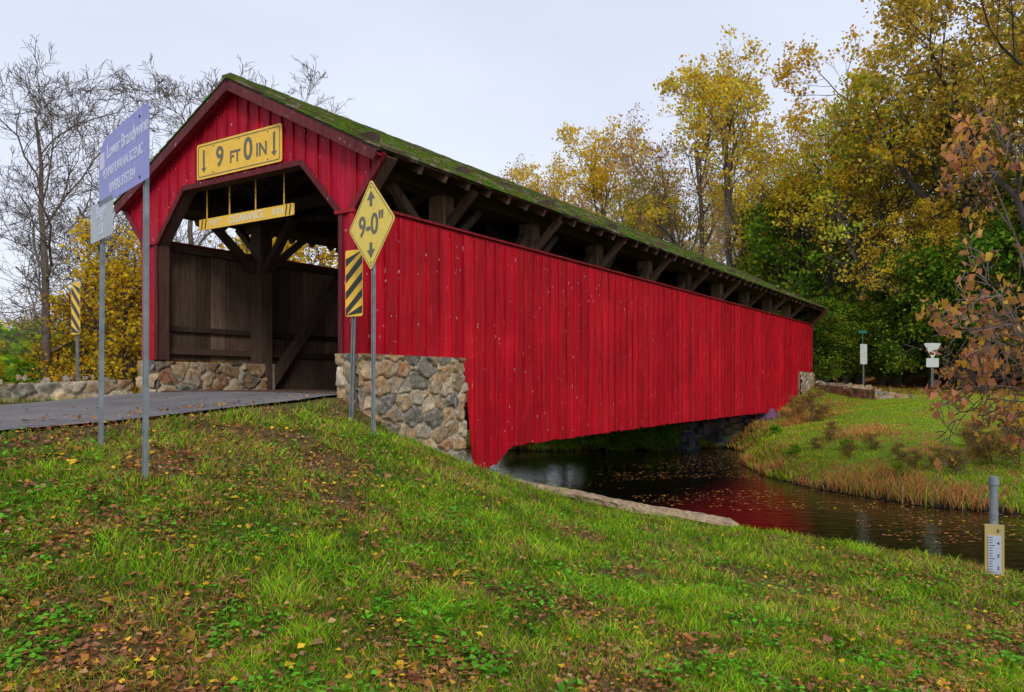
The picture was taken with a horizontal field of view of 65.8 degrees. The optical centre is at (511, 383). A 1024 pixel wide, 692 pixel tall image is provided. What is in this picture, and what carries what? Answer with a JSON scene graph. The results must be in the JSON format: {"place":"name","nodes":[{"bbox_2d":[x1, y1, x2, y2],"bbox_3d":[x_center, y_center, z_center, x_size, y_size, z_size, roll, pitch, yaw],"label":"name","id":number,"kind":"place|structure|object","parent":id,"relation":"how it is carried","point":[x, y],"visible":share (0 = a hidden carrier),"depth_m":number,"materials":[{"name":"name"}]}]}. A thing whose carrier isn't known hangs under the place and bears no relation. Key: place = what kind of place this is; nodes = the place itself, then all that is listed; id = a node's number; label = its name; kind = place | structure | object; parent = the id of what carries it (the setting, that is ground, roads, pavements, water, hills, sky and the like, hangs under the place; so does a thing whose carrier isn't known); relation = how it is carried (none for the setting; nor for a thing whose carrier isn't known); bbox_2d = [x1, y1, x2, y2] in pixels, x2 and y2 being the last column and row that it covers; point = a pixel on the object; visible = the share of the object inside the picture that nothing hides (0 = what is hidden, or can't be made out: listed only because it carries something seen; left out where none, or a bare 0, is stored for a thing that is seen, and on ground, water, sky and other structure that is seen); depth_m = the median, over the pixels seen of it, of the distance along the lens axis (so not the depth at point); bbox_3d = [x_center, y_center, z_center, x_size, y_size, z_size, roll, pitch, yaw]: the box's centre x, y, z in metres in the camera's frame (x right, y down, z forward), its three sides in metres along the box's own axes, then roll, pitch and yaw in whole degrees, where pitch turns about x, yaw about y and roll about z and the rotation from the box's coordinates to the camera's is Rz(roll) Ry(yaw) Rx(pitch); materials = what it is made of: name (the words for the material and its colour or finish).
{"place":"outdoors","nodes":[
{"label":"outdoors","id":0,"kind":"place"},
{"bbox_2d":[0,391,336,429],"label":"road","id":1,"kind":"structure","parent":0,"point":[10,414],"depth_m":10.70,"materials":[{"name":"grey asphalt"}]},
{"bbox_2d":[0,250,1023,691],"bbox_3d":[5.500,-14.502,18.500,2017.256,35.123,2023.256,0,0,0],"label":"ground","id":2,"kind":"structure","parent":0,"point":[398,468],"depth_m":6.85,"materials":[{"name":"green plant"}]},
{"bbox_2d":[3,304,65,332],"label":"distant treeline","id":3,"kind":"object","parent":2,"relation":"on","point":[25,319],"visible":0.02,"depth_m":89.97,"materials":[{"name":"grey plant"}]},
{"bbox_2d":[0,185,98,363],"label":"bare tree","id":4,"kind":"object","parent":2,"relation":"on","point":[42,294],"visible":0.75,"depth_m":20.62,"materials":[{"name":"grey plant"}]},
{"bbox_2d":[0,373,132,401],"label":"stone wall","id":5,"kind":"structure","parent":2,"relation":"on","point":[45,388],"depth_m":13.55,"materials":[{"name":"beige stone"}]},
{"bbox_2d":[0,320,136,385],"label":"hedgerow","id":6,"kind":"object","parent":2,"relation":"on","point":[11,369],"visible":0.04,"depth_m":28.11,"materials":[{"name":"green plant"}]},
{"bbox_2d":[71,282,79,380],"bbox_3d":[-7.587,-0.546,13.801,0.300,2.438,0.058,0,0,35],"label":"object marker sign","id":7,"kind":"object","parent":2,"relation":"on","point":[75,307],"visible":0.84,"depth_m":13.79,"materials":[{"name":"metal"}]},
{"bbox_2d":[15,255,137,382],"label":"yellow sapling","id":8,"kind":"object","parent":2,"relation":"on","point":[61,360],"visible":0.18,"depth_m":22.43,"materials":[{"name":"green plant"}]},
{"bbox_2d":[23,215,180,393],"bbox_3d":[-9.734,-1.233,19.365,3.883,5.326,3.980,0,0,16],"label":"yellow sapling","id":9,"kind":"object","parent":2,"relation":"on","point":[130,285],"visible":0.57,"depth_m":18.57,"materials":[{"name":"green plant"}]},
{"bbox_2d":[0,72,215,389],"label":"bare tree","id":10,"kind":"object","parent":2,"relation":"on","point":[60,237],"visible":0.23,"depth_m":28.65,"materials":[{"name":"grey plant"}]},
{"bbox_2d":[0,35,230,381],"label":"bare tree","id":11,"kind":"object","parent":2,"relation":"on","point":[43,237],"visible":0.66,"depth_m":22.07,"materials":[{"name":"grey plant"}]},
{"bbox_2d":[50,249,185,390],"bbox_3d":[-10.752,-0.747,21.589,4.692,6.279,4.577,0,0,14],"label":"yellow sapling","id":12,"kind":"object","parent":2,"relation":"on","point":[94,354],"visible":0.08,"depth_m":21.73,"materials":[{"name":"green plant"}]},
{"bbox_2d":[91,103,149,480],"bbox_3d":[-3.474,-0.583,7.006,0.063,3.374,1.744,0,0,-42],"label":"scenic river sign","id":13,"kind":"object","parent":2,"relation":"on","point":[124,159],"visible":0.99,"depth_m":6.80,"materials":[{"name":"metal"}]},
{"bbox_2d":[125,241,231,384],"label":"yellow sapling","id":14,"kind":"object","parent":2,"relation":"on","point":[181,360],"depth_m":23.22,"materials":[{"name":"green plant"}]},
{"bbox_2d":[39,52,320,332],"bbox_3d":[-11.089,-3.931,29.511,14.402,15.066,9.706,0,0,19],"label":"bare tree","id":15,"kind":"object","parent":2,"relation":"on","point":[190,222],"visible":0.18,"depth_m":27.67,"materials":[{"name":"grey plant"}]},
{"bbox_2d":[106,54,354,387],"bbox_3d":[-8.962,-3.871,27.853,10.150,14.671,11.664,0,0,-18],"label":"bare tree","id":16,"kind":"object","parent":2,"relation":"on","point":[310,75],"visible":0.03,"depth_m":27.20,"materials":[{"name":"grey plant"}]},
{"bbox_2d":[171,237,309,362],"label":"yellow sapling","id":17,"kind":"object","parent":2,"relation":"on","point":[274,240],"visible":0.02,"depth_m":25.40,"materials":[{"name":"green plant"}]},
{"bbox_2d":[208,231,304,262],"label":"yellow sapling","id":18,"kind":"object","parent":2,"relation":"on","point":[223,247],"visible":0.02,"depth_m":26.28,"materials":[{"name":"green plant"}]},
{"bbox_2d":[248,241,337,268],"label":"yellow sapling","id":19,"kind":"object","parent":2,"relation":"on","point":[320,257],"visible":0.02,"depth_m":27.84,"materials":[{"name":"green plant"}]},
{"bbox_2d":[314,248,337,267],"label":"yellow sapling","id":20,"kind":"object","parent":2,"relation":"on","point":[335,263],"depth_m":31.34,"materials":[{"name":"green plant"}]},
{"bbox_2d":[345,250,362,421],"bbox_3d":[-2.155,-0.481,10.871,0.300,2.702,0.058,0,0,28],"label":"object marker sign","id":21,"kind":"object","parent":2,"relation":"on","point":[353,283],"visible":0.84,"depth_m":10.87,"materials":[{"name":"metal"}]},
{"bbox_2d":[350,181,394,433],"bbox_3d":[-1.747,-0.796,9.909,0.059,3.486,1.104,0,0,-40],"label":"clearance sign","id":22,"kind":"object","parent":2,"relation":"on","point":[372,223],"visible":0.97,"depth_m":9.90,"materials":[{"name":"metal"}]},
{"bbox_2d":[113,73,827,469],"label":"covered bridge","id":23,"kind":"structure","parent":2,"relation":"on","point":[509,313],"depth_m":15.44,"materials":[{"name":"wood"}]},
{"bbox_2d":[0,391,1023,691],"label":"fallen leaves","id":24,"kind":"object","parent":2,"relation":"on","point":[156,651],"visible":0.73,"depth_m":5.30,"materials":[{"name":"brown plant"}]},
{"bbox_2d":[0,399,1023,691],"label":"clover patches","id":25,"kind":"object","parent":2,"relation":"on","point":[418,635],"visible":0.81,"depth_m":5.49,"materials":[{"name":"green plant"}]},
{"bbox_2d":[492,153,586,208],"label":"bare ash tree","id":26,"kind":"object","parent":2,"relation":"on","point":[540,191],"visible":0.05,"depth_m":61.25,"materials":[{"name":"brown plant"}]},
{"bbox_2d":[500,148,608,211],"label":"yellow locust tree","id":27,"kind":"object","parent":2,"relation":"on","point":[530,173],"visible":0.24,"depth_m":64.53,"materials":[{"name":"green plant"}]},
{"bbox_2d":[508,114,650,221],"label":"yellow locust tree","id":28,"kind":"object","parent":2,"relation":"on","point":[594,177],"visible":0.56,"depth_m":59.49,"materials":[{"name":"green plant"}]},
{"bbox_2d":[510,478,739,528],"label":"stone wall","id":29,"kind":"structure","parent":2,"relation":"on","point":[634,506],"depth_m":12.66,"materials":[{"name":"beige stone"}]},
{"bbox_2d":[565,141,697,242],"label":"bare ash tree","id":30,"kind":"object","parent":2,"relation":"on","point":[611,197],"visible":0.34,"depth_m":56.74,"materials":[{"name":"yellow plant"}]},
{"bbox_2d":[487,408,781,472],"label":"stream rocks","id":31,"kind":"object","parent":2,"relation":"on","point":[719,431],"visible":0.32,"depth_m":29.63,"materials":[{"name":"stone"}]},
{"bbox_2d":[602,174,723,260],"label":"walnut tree","id":32,"kind":"object","parent":2,"relation":"on","point":[643,203],"visible":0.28,"depth_m":57.17,"materials":[{"name":"yellow plant"}]},
{"bbox_2d":[592,103,742,251],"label":"bare ash tree","id":33,"kind":"object","parent":2,"relation":"on","point":[639,173],"visible":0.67,"depth_m":54.25,"materials":[{"name":"yellow plant"}]},
{"bbox_2d":[621,71,793,254],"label":"yellow locust tree","id":34,"kind":"object","parent":2,"relation":"on","point":[653,213],"visible":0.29,"depth_m":53.15,"materials":[{"name":"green plant"}]},
{"bbox_2d":[624,24,797,266],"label":"yellow locust tree","id":35,"kind":"object","parent":2,"relation":"on","point":[721,98],"visible":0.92,"depth_m":45.95,"materials":[{"name":"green plant"}]},
{"bbox_2d":[466,386,1023,514],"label":"bank grass","id":36,"kind":"structure","parent":2,"relation":"on","point":[749,452],"depth_m":20.41,"materials":[{"name":"green plant"}]},
{"bbox_2d":[680,166,830,312],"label":"bare ash tree","id":37,"kind":"object","parent":2,"relation":"on","point":[722,225],"visible":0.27,"depth_m":46.88,"materials":[{"name":"yellow plant"}]},
{"bbox_2d":[701,177,814,284],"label":"yellow locust tree","id":38,"kind":"object","parent":2,"relation":"on","point":[717,192],"visible":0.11,"depth_m":49.54,"materials":[{"name":"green plant"}]},
{"bbox_2d":[514,281,1022,451],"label":"understory shrubs","id":39,"kind":"object","parent":2,"relation":"on","point":[839,351],"visible":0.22,"depth_m":36.08,"materials":[{"name":"green plant"}]},
{"bbox_2d":[716,113,883,380],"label":"bare ash tree","id":40,"kind":"object","parent":2,"relation":"on","point":[774,142],"visible":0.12,"depth_m":52.02,"materials":[{"name":"yellow plant"}]},
{"bbox_2d":[721,164,882,379],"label":"ivy clad tree","id":41,"kind":"object","parent":2,"relation":"on","point":[759,226],"visible":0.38,"depth_m":42.07,"materials":[{"name":"green plant"}]},
{"bbox_2d":[584,181,1023,381],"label":"woodland","id":42,"kind":"object","parent":2,"relation":"on","point":[818,279],"visible":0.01,"depth_m":69.39,"materials":[{"name":"green plant"}]},
{"bbox_2d":[723,99,914,288],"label":"yellow locust tree","id":43,"kind":"object","parent":2,"relation":"on","point":[805,217],"visible":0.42,"depth_m":43.14,"materials":[{"name":"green plant"}]},
{"bbox_2d":[746,144,915,384],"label":"walnut tree","id":44,"kind":"object","parent":2,"relation":"on","point":[810,274],"visible":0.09,"depth_m":43.29,"materials":[{"name":"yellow plant"}]},
{"bbox_2d":[858,329,866,384],"bbox_3d":[13.974,-0.712,31.489,0.500,2.893,0.065,0,0,-30],"label":"road sign","id":45,"kind":"object","parent":2,"relation":"on","point":[863,354],"visible":0.74,"depth_m":31.48,"materials":[{"name":"metal"}]},
{"bbox_2d":[814,381,918,399],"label":"stone wing wall","id":46,"kind":"structure","parent":2,"relation":"on","point":[856,391],"depth_m":31.01,"materials":[{"name":"beige stone"}]},
{"bbox_2d":[760,10,1020,383],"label":"yellow locust tree","id":47,"kind":"object","parent":2,"relation":"on","point":[788,64],"visible":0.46,"depth_m":40.40,"materials":[{"name":"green plant"}]},
{"bbox_2d":[765,388,1023,475],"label":"bank shrubs","id":48,"kind":"object","parent":2,"relation":"on","point":[983,444],"visible":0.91,"depth_m":18.23,"materials":[{"name":"brown plant"}]},
{"bbox_2d":[775,67,1015,385],"bbox_3d":[18.217,-7.341,37.877,9.623,15.614,10.637,0,0,-31],"label":"walnut tree","id":49,"kind":"object","parent":2,"relation":"on","point":[838,229],"visible":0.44,"depth_m":37.62,"materials":[{"name":"yellow plant"}]},
{"bbox_2d":[826,154,990,386],"bbox_3d":[19.238,-5.358,37.005,7.126,11.522,6.759,0,0,-21],"label":"yellow locust tree","id":50,"kind":"object","parent":2,"relation":"on","point":[881,381],"visible":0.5,"depth_m":37.52,"materials":[{"name":"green plant"}]},
{"bbox_2d":[866,264,956,385],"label":"ivy clad tree","id":51,"kind":"object","parent":2,"relation":"on","point":[904,370],"visible":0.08,"depth_m":36.74,"materials":[{"name":"green plant"}]},
{"bbox_2d":[814,0,1023,391],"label":"tree","id":52,"kind":"object","parent":2,"relation":"on","point":[898,10],"visible":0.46,"depth_m":35.89,"materials":[{"name":"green plant"}]},
{"bbox_2d":[814,374,1023,395],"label":"woodland litter","id":53,"kind":"object","parent":2,"relation":"on","point":[904,386],"visible":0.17,"depth_m":36.78,"materials":[{"name":"brown plant"}]},
{"bbox_2d":[856,197,1002,387],"bbox_3d":[17.902,-4.071,35.215,5.294,9.025,5.582,0,0,1],"label":"yellow locust tree","id":54,"kind":"object","parent":2,"relation":"on","point":[951,223],"visible":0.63,"depth_m":34.73,"materials":[{"name":"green plant"}]},
{"bbox_2d":[924,342,940,385],"bbox_3d":[15.419,-0.397,29.022,0.660,2.224,0.044,0,0,-8],"label":"yield sign","id":55,"kind":"object","parent":2,"relation":"on","point":[932,362],"visible":0.74,"depth_m":29.00,"materials":[{"name":"metal"}]},
{"bbox_2d":[862,132,1008,377],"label":"walnut tree","id":56,"kind":"object","parent":2,"relation":"on","point":[925,192],"visible":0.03,"depth_m":40.67,"materials":[{"name":"green plant"}]},
{"bbox_2d":[868,225,1016,388],"bbox_3d":[19.100,-3.238,34.911,5.382,7.708,5.968,0,0,-39],"label":"ivy clad tree","id":57,"kind":"object","parent":2,"relation":"on","point":[912,362],"visible":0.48,"depth_m":34.59,"materials":[{"name":"green plant"}]},
{"bbox_2d":[887,167,1023,391],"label":"ivy clad tree","id":58,"kind":"object","parent":2,"relation":"on","point":[1006,203],"visible":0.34,"depth_m":33.77,"materials":[{"name":"green plant"}]},
{"bbox_2d":[896,0,1023,277],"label":"brown oak tree","id":59,"kind":"object","parent":2,"relation":"on","point":[1013,61],"visible":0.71,"depth_m":32.31,"materials":[{"name":"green plant"}]},
{"bbox_2d":[915,96,1023,476],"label":"beech sapling","id":60,"kind":"object","parent":2,"relation":"on","point":[970,158],"visible":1,"depth_m":13.95,"materials":[{"name":"brown plant"}]},
{"bbox_2d":[919,0,1023,283],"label":"brown oak tree","id":61,"kind":"object","parent":2,"relation":"on","point":[992,50],"visible":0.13,"depth_m":40.29,"materials":[{"name":"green plant"}]},
{"bbox_2d":[932,210,1023,362],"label":"ivy clad tree","id":62,"kind":"object","parent":2,"relation":"on","point":[978,246],"visible":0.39,"depth_m":32.31,"materials":[{"name":"green plant"}]},
{"bbox_2d":[984,476,1003,579],"bbox_3d":[5.487,1.783,9.005,0.190,1.446,0.145,0,0,25],"label":"stream gauge post","id":63,"kind":"object","parent":2,"relation":"on","point":[993,545],"visible":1,"depth_m":8.96,"materials":[{"name":"metal"}]},
{"bbox_2d":[988,310,1023,436],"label":"beech sapling","id":64,"kind":"object","parent":2,"relation":"on","point":[1022,340],"visible":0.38,"depth_m":14.90,"materials":[{"name":"brown plant"}]},
{"bbox_2d":[0,0,1023,329],"label":"sky","id":65,"kind":"structure","parent":0,"point":[480,84],"materials":[{"name":"white"}]},
{"bbox_2d":[465,448,1023,573],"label":"water","id":66,"kind":"structure","parent":0,"point":[812,517],"depth_m":16.37,"materials":[{"name":"black liquid"}]},
{"bbox_2d":[470,450,1023,543],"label":"floating leaves","id":67,"kind":"object","parent":66,"relation":"on","point":[789,494],"visible":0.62,"depth_m":16.17,"materials":[{"name":"brown plant"}]}
]}

